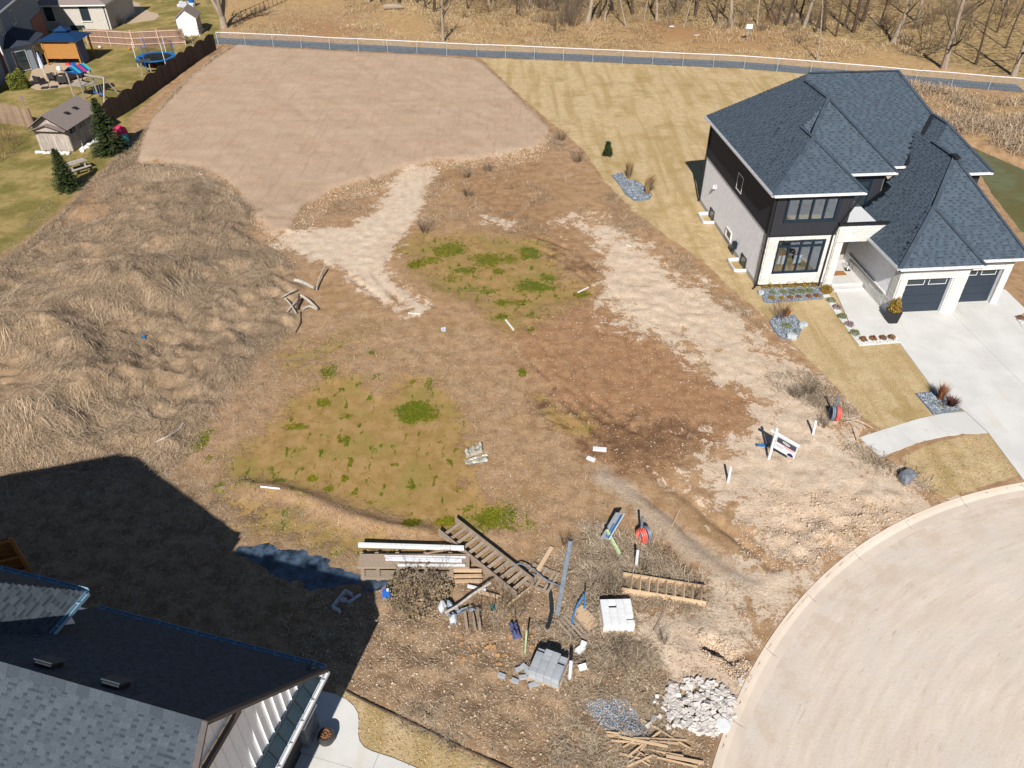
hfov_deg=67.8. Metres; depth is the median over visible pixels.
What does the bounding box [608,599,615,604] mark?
paving block
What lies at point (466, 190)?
bare shrub
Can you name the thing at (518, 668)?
paving block
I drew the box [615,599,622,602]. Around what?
paving block
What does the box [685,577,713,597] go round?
bare shrub
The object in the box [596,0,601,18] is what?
bare tree
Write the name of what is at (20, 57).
window frame
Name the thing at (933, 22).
bare shrub
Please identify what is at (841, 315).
border plant
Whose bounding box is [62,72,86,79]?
wicker sofa
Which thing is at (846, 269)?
lantern
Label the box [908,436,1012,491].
lawn grass
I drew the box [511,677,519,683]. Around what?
paving block
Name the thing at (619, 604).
paving block
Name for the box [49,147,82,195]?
spruce tree
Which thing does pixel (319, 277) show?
branch
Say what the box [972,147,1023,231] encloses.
lawn
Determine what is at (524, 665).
paving block
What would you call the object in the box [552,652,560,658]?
paving block
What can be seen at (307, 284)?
branch
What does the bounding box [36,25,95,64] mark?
gazebo
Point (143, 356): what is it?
dry grass
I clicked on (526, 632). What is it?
stake
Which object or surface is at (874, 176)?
house
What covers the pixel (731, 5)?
bare tree
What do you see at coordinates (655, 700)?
cobblestone
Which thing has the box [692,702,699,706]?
cobblestone
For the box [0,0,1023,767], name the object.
ground
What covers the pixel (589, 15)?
bare tree
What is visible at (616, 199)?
dry grass
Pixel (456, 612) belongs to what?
metal sheet
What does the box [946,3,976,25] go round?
bare shrub
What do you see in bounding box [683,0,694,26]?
bare tree
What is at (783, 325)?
dwarf plant
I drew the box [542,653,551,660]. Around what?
paving block
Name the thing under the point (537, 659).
paving block
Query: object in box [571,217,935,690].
clods
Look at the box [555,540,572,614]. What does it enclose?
steel channel
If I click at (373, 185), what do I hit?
clods
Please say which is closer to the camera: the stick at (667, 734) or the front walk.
the stick at (667, 734)
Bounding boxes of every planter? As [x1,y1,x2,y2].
[317,727,334,746]
[884,296,902,323]
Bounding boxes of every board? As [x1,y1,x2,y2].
[358,542,463,550]
[361,570,453,581]
[385,555,465,557]
[385,556,461,562]
[398,564,464,565]
[425,549,450,553]
[453,569,481,572]
[454,574,481,577]
[455,579,481,582]
[756,443,767,446]
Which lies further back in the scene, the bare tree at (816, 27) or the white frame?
the bare tree at (816, 27)
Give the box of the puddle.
[236,543,388,592]
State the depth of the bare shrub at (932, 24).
85.59 m
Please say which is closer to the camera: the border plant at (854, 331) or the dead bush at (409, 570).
the dead bush at (409, 570)
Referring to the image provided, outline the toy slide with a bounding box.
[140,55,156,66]
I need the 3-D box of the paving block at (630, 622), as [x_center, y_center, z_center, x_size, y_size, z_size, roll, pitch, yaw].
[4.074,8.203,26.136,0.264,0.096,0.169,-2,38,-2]
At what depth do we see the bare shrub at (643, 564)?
28.38 m
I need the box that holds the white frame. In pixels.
[331,589,352,612]
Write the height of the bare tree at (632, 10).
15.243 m
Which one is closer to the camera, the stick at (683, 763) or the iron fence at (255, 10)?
the stick at (683, 763)
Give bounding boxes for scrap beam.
[463,611,468,630]
[470,605,476,630]
[476,608,481,629]
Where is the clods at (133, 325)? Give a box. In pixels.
[0,167,301,489]
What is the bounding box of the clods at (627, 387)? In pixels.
[513,279,762,476]
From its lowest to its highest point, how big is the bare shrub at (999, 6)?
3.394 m
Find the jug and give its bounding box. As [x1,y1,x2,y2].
[382,588,390,597]
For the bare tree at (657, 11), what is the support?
on the ground at (366, 442)
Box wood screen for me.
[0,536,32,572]
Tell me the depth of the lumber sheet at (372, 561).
28.37 m
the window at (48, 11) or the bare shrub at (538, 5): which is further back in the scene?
the bare shrub at (538, 5)
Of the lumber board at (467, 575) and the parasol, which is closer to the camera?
the lumber board at (467, 575)
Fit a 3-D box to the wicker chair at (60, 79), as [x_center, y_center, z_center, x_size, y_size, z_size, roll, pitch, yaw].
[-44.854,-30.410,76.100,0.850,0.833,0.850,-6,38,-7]
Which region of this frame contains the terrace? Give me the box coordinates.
[121,2,158,24]
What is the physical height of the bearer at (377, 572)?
0.332 m
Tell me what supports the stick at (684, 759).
on the ground at (366, 442)
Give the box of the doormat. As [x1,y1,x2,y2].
[834,271,846,275]
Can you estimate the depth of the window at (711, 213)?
51.87 m
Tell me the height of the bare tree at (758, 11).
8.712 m
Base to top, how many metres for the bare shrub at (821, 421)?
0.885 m
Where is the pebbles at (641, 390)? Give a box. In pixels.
[515,308,759,472]
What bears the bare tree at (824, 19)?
on the ground at (366, 442)
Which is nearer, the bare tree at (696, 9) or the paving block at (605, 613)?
the paving block at (605, 613)
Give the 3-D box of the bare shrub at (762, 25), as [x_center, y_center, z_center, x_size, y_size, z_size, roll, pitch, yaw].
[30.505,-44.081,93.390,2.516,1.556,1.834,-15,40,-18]
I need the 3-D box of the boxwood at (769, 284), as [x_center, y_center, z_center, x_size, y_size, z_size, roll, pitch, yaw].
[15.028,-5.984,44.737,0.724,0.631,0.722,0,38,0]
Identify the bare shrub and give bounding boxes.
[0,113,10,140]
[0,130,18,154]
[2,117,21,144]
[370,546,461,612]
[414,217,433,232]
[431,8,453,31]
[456,183,472,196]
[462,582,490,621]
[479,559,525,612]
[480,157,496,171]
[482,0,500,13]
[489,576,551,618]
[497,11,511,26]
[536,0,545,8]
[537,1,566,33]
[550,1,577,26]
[551,2,572,22]
[552,0,581,16]
[553,1,581,27]
[553,127,569,140]
[558,532,573,546]
[559,0,589,24]
[560,8,587,26]
[566,1,581,13]
[568,146,586,161]
[596,570,632,597]
[611,632,631,657]
[630,552,650,573]
[656,627,671,644]
[660,8,674,26]
[663,0,684,13]
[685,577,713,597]
[716,11,732,29]
[727,0,754,28]
[753,4,777,29]
[754,16,768,30]
[765,7,779,20]
[766,0,792,24]
[771,293,793,319]
[784,7,800,22]
[785,380,811,397]
[789,18,801,29]
[792,12,820,44]
[800,379,822,394]
[805,8,822,21]
[813,410,832,427]
[834,0,868,33]
[846,0,875,27]
[864,18,884,31]
[872,11,899,28]
[879,0,896,10]
[882,3,902,34]
[887,13,904,31]
[905,12,923,29]
[909,0,990,50]
[911,7,934,29]
[921,8,940,23]
[921,9,945,34]
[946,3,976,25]
[950,0,998,41]
[991,0,1022,28]
[993,0,1009,13]
[1001,0,1023,16]
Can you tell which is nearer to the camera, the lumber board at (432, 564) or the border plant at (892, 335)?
the lumber board at (432, 564)
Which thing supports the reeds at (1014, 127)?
on the ground at (366, 442)
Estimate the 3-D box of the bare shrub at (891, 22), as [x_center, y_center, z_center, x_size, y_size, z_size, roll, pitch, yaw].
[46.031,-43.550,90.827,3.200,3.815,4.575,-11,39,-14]
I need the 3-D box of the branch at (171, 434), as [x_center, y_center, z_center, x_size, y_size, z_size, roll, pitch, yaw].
[-15.325,2.218,34.236,0.421,0.274,1.528,24,44,27]
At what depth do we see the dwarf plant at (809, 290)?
44.37 m
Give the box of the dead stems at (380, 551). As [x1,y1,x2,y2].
[0,303,757,767]
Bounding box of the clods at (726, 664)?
[695,632,751,682]
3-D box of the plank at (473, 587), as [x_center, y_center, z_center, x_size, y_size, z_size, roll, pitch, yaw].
[-1.281,7.436,27.744,0.703,0.102,0.080,10,39,12]
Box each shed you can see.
[26,95,98,150]
[174,4,203,35]
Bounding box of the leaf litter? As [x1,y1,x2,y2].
[256,5,387,34]
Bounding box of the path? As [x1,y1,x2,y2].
[214,37,1023,91]
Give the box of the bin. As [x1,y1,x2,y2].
[119,134,129,147]
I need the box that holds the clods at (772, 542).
[738,482,794,570]
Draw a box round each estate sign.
[601,512,624,556]
[767,427,800,458]
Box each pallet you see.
[523,562,559,593]
[527,664,568,690]
[555,604,599,640]
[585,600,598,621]
[597,606,635,634]
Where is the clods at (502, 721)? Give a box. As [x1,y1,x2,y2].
[301,520,715,767]
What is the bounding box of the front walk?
[835,289,896,338]
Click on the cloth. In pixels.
(515, 631)
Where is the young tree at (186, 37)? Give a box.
[168,20,206,45]
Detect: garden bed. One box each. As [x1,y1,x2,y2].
[612,172,651,200]
[760,285,822,302]
[769,313,801,340]
[915,391,962,414]
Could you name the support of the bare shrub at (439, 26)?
on the ground at (366, 442)
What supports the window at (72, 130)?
in the shed at (63, 126)
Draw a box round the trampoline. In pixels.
[131,37,174,69]
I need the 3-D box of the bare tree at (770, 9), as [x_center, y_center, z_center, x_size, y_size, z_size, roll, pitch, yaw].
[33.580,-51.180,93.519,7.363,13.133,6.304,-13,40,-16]
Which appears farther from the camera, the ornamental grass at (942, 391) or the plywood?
the ornamental grass at (942, 391)
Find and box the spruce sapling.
[602,140,613,156]
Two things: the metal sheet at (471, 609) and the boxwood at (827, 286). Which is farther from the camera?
the boxwood at (827, 286)
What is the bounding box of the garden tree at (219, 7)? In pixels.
[210,0,227,28]
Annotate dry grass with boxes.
[0,46,234,273]
[0,162,297,501]
[229,20,469,46]
[271,161,562,249]
[340,0,937,74]
[544,133,762,328]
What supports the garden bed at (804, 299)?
on the ground at (366, 442)
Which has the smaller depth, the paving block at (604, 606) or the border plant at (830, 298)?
the paving block at (604, 606)
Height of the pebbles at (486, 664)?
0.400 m
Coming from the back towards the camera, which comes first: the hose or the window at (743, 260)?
the window at (743, 260)
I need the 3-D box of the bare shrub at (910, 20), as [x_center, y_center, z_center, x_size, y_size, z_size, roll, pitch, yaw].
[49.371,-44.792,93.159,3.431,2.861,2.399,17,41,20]
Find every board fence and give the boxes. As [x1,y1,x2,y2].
[0,103,33,126]
[83,28,185,46]
[101,34,216,121]
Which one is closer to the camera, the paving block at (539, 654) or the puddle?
the paving block at (539, 654)
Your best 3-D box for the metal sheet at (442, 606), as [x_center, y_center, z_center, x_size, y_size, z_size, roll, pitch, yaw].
[-2.458,7.876,27.050,0.346,0.298,0.517,-19,42,-23]
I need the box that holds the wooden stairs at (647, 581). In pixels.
[621,572,705,606]
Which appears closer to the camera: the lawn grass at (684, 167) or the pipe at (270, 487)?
the pipe at (270, 487)
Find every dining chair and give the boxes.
[775,255,785,270]
[788,255,801,269]
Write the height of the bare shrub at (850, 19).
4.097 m
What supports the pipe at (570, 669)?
on the ground at (366, 442)
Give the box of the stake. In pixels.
[524,630,527,653]
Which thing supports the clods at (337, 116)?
on the ground at (366, 442)
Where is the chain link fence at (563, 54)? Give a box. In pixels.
[215,32,1023,91]
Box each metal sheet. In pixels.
[438,599,448,613]
[446,606,467,615]
[447,600,458,610]
[449,613,456,625]
[467,607,480,611]
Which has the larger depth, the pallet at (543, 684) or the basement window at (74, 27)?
the basement window at (74, 27)
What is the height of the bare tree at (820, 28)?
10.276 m
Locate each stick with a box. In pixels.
[607,734,663,737]
[611,739,633,742]
[620,752,649,762]
[621,736,667,747]
[627,755,651,766]
[628,730,660,755]
[633,737,686,740]
[640,718,690,748]
[640,747,682,756]
[650,740,678,744]
[657,756,697,767]
[666,754,703,764]
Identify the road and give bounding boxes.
[734,496,1023,767]
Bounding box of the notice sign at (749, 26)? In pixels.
[746,24,752,39]
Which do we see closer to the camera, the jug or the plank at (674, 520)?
the jug
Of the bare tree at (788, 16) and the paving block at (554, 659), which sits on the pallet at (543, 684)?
the paving block at (554, 659)
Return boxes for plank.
[347,593,361,603]
[467,584,485,590]
[474,589,498,597]
[506,586,531,606]
[536,546,553,571]
[586,456,595,461]
[593,446,606,451]
[653,612,664,631]
[667,509,680,534]
[756,564,764,574]
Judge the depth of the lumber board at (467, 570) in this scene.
28.25 m
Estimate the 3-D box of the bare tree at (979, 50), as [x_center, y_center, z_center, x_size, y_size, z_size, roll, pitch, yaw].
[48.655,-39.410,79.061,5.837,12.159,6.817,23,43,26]
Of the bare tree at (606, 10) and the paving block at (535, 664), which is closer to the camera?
the paving block at (535, 664)
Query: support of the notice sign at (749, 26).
on the ground at (366, 442)
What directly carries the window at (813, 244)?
in the house at (874, 176)
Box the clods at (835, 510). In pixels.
[775,488,902,569]
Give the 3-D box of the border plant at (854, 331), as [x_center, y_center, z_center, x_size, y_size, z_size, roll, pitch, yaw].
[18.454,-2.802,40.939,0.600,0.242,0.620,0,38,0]
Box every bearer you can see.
[359,552,364,580]
[375,552,379,580]
[448,552,453,580]
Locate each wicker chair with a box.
[32,76,45,84]
[46,73,57,81]
[56,76,68,84]
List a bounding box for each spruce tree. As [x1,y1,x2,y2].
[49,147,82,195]
[88,97,132,158]
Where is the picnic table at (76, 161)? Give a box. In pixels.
[66,158,91,173]
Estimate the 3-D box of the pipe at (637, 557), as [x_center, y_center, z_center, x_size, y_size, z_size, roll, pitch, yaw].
[4.645,6.611,28.390,0.139,1.183,0.109,0,38,0]
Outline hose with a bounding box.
[512,563,561,585]
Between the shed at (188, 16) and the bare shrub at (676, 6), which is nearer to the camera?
the shed at (188, 16)
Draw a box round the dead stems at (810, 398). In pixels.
[762,365,943,495]
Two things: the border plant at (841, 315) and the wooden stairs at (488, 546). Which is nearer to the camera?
the wooden stairs at (488, 546)
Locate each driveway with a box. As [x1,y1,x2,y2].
[294,691,415,767]
[891,289,1023,478]
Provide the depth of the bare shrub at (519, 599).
26.67 m
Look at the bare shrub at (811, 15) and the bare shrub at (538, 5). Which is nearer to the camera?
the bare shrub at (811, 15)
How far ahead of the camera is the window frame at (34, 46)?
80.59 m
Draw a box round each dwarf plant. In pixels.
[780,322,791,327]
[789,288,796,294]
[797,288,805,293]
[805,288,813,292]
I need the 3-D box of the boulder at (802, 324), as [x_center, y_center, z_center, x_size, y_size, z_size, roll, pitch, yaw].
[15.842,-3.208,41.489,0.568,0.291,0.365,-11,39,-14]
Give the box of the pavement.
[860,412,987,457]
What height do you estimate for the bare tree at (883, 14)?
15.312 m
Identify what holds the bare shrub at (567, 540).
on the ground at (366, 442)
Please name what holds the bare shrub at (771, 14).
on the ground at (366, 442)
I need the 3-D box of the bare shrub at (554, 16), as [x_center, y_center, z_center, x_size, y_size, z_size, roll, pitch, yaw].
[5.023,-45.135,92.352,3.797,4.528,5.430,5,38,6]
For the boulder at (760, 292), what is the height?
0.224 m
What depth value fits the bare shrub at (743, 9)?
93.78 m
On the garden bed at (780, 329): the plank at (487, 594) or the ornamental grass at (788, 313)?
the ornamental grass at (788, 313)
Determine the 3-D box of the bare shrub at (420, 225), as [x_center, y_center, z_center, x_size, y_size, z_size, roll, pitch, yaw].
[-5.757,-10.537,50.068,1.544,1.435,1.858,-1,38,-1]
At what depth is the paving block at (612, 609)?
26.50 m
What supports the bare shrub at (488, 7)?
on the ground at (366, 442)
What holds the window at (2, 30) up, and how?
in the house at (23, 29)
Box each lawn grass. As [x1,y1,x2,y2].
[343,694,492,767]
[485,59,930,423]
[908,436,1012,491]
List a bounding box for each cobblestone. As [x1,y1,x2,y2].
[651,715,656,722]
[652,698,659,704]
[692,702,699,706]
[737,677,742,684]
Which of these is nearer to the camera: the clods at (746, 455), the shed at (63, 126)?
the clods at (746, 455)
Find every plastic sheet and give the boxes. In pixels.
[464,454,487,464]
[465,442,482,457]
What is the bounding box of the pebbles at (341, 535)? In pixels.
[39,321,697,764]
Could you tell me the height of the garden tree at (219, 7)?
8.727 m
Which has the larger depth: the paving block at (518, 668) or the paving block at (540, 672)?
the paving block at (518, 668)
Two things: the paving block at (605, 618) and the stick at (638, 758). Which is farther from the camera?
the paving block at (605, 618)
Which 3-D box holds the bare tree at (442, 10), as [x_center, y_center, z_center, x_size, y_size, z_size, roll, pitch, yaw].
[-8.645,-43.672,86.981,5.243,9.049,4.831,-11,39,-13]
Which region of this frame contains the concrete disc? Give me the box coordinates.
[716,717,730,732]
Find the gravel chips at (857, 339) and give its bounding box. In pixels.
[824,294,900,344]
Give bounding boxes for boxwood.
[761,283,772,288]
[798,281,808,287]
[820,284,831,293]
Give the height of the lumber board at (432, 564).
0.123 m
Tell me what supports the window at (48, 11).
in the house at (82, 14)
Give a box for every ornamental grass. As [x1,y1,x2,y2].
[624,159,634,178]
[644,172,659,194]
[785,306,790,316]
[937,382,954,399]
[942,393,962,406]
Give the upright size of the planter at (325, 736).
0.420 m
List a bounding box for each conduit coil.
[636,516,651,543]
[828,395,841,420]
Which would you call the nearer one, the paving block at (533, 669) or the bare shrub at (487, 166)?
the paving block at (533, 669)
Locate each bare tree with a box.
[415,0,453,42]
[433,0,435,11]
[585,0,593,22]
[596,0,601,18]
[603,0,608,19]
[620,0,641,26]
[629,0,648,20]
[631,0,633,14]
[655,0,660,20]
[665,0,680,18]
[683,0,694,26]
[693,0,699,15]
[715,0,718,22]
[719,0,733,24]
[756,0,772,24]
[766,0,774,19]
[775,0,784,25]
[784,0,794,25]
[792,0,797,21]
[799,0,804,15]
[803,0,814,26]
[804,0,850,60]
[814,0,823,32]
[822,0,826,31]
[835,0,843,36]
[843,0,851,26]
[851,0,861,32]
[860,0,869,21]
[878,0,887,26]
[890,0,930,42]
[916,0,924,20]
[937,0,989,69]
[968,0,1000,64]
[996,0,1006,32]
[1005,1,1023,48]
[1008,0,1023,76]
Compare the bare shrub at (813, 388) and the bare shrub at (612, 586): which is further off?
the bare shrub at (813, 388)
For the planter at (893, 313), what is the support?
on the driveway at (973, 351)
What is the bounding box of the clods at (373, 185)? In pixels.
[136,132,552,247]
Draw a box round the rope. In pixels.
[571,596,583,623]
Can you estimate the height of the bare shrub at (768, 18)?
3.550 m
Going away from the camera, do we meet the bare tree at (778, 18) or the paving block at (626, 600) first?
the paving block at (626, 600)
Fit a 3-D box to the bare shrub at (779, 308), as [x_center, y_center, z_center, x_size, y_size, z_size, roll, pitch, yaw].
[14.947,-4.280,41.727,1.367,1.896,1.145,27,45,31]
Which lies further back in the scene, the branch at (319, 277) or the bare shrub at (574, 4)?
the bare shrub at (574, 4)
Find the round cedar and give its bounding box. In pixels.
[5,68,31,91]
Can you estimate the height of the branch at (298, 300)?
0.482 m
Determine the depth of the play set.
71.95 m
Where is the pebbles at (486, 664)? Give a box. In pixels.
[301,520,713,767]
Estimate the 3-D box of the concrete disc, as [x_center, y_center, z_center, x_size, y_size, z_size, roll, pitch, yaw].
[6.563,10.618,23.732,0.500,0.150,0.500,0,38,0]
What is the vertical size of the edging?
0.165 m
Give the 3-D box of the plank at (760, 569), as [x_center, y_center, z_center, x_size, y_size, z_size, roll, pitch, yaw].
[9.317,6.950,28.575,0.100,0.058,0.471,-8,38,-10]
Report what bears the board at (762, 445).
on the ground at (366, 442)
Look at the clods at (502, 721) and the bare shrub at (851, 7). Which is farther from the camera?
the bare shrub at (851, 7)
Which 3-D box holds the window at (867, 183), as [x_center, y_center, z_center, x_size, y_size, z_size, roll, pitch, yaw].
[20.281,-11.062,44.407,1.050,1.840,0.100,-3,38,-4]
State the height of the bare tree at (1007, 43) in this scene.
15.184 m
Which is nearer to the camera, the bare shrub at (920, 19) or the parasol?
the parasol
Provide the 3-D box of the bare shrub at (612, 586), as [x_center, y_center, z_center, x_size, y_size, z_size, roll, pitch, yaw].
[3.733,7.249,27.352,1.324,1.230,1.593,-23,43,-26]
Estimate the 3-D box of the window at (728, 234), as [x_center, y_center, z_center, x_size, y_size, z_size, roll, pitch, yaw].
[13.897,-9.611,48.878,0.090,0.650,1.000,-3,38,-4]
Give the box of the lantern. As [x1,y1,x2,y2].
[844,259,851,270]
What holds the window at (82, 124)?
in the shed at (63, 126)
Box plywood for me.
[572,605,599,629]
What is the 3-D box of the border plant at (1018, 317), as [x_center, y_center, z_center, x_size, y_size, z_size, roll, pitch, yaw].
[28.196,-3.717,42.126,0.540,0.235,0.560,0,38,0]
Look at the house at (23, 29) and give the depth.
79.93 m
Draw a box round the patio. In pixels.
[29,60,89,89]
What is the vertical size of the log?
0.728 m
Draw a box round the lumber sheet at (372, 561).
[358,554,469,568]
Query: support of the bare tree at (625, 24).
on the ground at (366, 442)
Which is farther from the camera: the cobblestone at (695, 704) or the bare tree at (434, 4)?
the bare tree at (434, 4)
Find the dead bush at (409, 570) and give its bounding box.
[385,559,452,621]
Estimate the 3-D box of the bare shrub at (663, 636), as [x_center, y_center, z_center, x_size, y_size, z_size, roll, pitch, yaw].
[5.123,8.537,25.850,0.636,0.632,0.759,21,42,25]
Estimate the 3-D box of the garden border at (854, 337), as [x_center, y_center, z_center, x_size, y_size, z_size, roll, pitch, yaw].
[19.278,-3.594,42.337,2.354,0.245,5.233,-3,38,-3]
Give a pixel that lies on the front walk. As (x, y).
(863, 311)
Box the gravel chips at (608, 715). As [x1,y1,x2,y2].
[587,698,647,736]
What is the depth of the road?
25.55 m
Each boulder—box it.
[757,289,763,295]
[786,332,797,339]
[798,321,807,328]
[897,468,916,484]
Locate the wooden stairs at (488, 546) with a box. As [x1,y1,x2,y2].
[438,517,533,596]
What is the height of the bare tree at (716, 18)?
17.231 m
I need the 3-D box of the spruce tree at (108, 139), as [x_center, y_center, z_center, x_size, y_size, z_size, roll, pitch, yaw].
[-32.642,-20.415,60.596,3.560,4.698,3.659,0,38,0]
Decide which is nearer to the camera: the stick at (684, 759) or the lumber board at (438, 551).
the stick at (684, 759)
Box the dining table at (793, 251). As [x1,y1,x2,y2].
[777,247,801,264]
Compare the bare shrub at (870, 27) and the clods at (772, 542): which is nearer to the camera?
the clods at (772, 542)
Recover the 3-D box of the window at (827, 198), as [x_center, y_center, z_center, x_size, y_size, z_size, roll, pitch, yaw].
[16.514,-9.597,41.894,2.940,1.400,0.110,-3,38,-4]
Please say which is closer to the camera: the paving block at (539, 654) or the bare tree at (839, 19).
the paving block at (539, 654)
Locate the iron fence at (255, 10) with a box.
[231,0,285,24]
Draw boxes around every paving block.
[497,672,505,678]
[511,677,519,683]
[515,666,523,672]
[518,674,526,679]
[521,663,528,668]
[528,665,537,673]
[531,661,539,667]
[532,681,540,686]
[533,656,541,662]
[535,651,543,657]
[536,668,544,676]
[538,663,546,670]
[540,658,548,665]
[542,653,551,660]
[544,671,552,679]
[545,649,552,655]
[546,666,554,672]
[548,661,556,667]
[550,656,558,663]
[551,674,560,682]
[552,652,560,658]
[553,669,562,675]
[555,664,564,670]
[559,656,567,664]
[575,645,583,654]
[578,663,586,670]
[580,640,586,649]
[600,599,607,604]
[601,604,608,607]
[601,608,608,611]
[602,612,609,616]
[602,616,610,620]
[603,621,610,626]
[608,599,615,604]
[609,608,616,611]
[610,612,617,615]
[610,616,617,620]
[611,620,618,625]
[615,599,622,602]
[616,603,623,607]
[617,607,624,611]
[617,612,625,615]
[618,616,625,619]
[619,620,626,625]
[623,599,630,602]
[624,603,631,606]
[624,607,632,611]
[625,611,632,616]
[627,620,634,625]
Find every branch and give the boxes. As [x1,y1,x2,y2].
[154,422,183,442]
[284,297,296,313]
[294,278,314,288]
[295,311,301,332]
[296,293,299,309]
[300,294,317,308]
[302,305,317,310]
[316,267,324,289]
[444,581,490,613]
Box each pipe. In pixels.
[260,486,279,489]
[545,583,553,629]
[568,660,572,679]
[635,550,638,568]
[727,466,731,482]
[812,420,816,434]
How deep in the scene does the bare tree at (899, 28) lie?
87.11 m
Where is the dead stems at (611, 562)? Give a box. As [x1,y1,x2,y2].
[564,523,718,680]
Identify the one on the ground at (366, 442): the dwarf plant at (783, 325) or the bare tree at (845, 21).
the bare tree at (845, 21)
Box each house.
[0,0,48,84]
[0,565,329,767]
[37,0,135,30]
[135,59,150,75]
[698,70,1023,312]
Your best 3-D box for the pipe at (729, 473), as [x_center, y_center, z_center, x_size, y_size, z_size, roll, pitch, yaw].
[9.128,3.887,32.021,0.107,1.056,0.163,-14,40,-17]
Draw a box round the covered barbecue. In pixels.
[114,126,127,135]
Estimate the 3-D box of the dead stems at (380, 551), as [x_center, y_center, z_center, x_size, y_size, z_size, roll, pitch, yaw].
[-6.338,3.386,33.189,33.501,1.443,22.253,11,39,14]
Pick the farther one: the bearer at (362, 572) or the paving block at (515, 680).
the bearer at (362, 572)
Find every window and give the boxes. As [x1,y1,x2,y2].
[0,19,5,35]
[8,9,16,24]
[43,7,56,21]
[69,126,76,134]
[70,25,84,29]
[78,6,92,21]
[78,121,85,128]
[709,207,714,220]
[725,226,731,241]
[736,172,743,193]
[739,252,746,268]
[771,239,826,273]
[783,197,841,222]
[852,179,872,206]
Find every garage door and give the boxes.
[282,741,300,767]
[901,278,949,311]
[958,269,999,301]
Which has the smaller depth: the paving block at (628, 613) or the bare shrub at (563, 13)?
the paving block at (628, 613)
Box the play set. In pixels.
[64,63,118,102]
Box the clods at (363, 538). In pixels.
[1,304,752,767]
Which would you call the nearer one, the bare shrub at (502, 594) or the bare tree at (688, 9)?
the bare shrub at (502, 594)
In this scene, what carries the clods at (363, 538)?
on the ground at (366, 442)
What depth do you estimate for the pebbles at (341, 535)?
30.09 m
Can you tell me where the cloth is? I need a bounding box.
[509,622,521,639]
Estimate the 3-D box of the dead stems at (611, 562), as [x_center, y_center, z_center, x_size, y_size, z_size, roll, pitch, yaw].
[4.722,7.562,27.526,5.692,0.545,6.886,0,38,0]
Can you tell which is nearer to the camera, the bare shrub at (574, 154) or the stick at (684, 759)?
the stick at (684, 759)
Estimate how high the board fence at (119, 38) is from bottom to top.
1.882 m
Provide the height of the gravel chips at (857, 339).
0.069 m
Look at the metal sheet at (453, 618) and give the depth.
26.59 m
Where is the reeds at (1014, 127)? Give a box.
[905,76,1023,162]
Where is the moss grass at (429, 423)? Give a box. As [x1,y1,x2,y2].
[198,244,591,534]
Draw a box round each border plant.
[825,297,835,302]
[832,303,841,309]
[837,312,847,318]
[844,320,854,327]
[849,329,860,336]
[859,336,867,341]
[869,335,876,340]
[878,334,886,339]
[887,334,895,339]
[1015,315,1023,319]
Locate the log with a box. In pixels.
[383,4,402,9]
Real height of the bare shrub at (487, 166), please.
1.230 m
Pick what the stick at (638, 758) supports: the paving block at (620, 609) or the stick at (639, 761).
the stick at (639, 761)
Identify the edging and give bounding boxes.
[345,690,509,767]
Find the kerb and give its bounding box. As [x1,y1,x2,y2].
[712,482,1023,767]
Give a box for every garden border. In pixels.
[823,294,899,345]
[1016,315,1023,327]
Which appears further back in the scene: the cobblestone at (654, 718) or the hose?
the hose
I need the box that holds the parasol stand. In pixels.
[41,82,57,88]
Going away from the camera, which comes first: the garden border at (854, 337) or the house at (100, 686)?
the house at (100, 686)
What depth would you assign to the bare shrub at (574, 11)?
94.87 m
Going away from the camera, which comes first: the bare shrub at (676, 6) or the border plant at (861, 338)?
the border plant at (861, 338)
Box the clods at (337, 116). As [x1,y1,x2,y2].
[142,45,544,223]
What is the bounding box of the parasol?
[37,53,44,74]
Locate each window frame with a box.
[11,49,31,71]
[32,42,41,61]
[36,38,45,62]
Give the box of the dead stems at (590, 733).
[297,516,731,767]

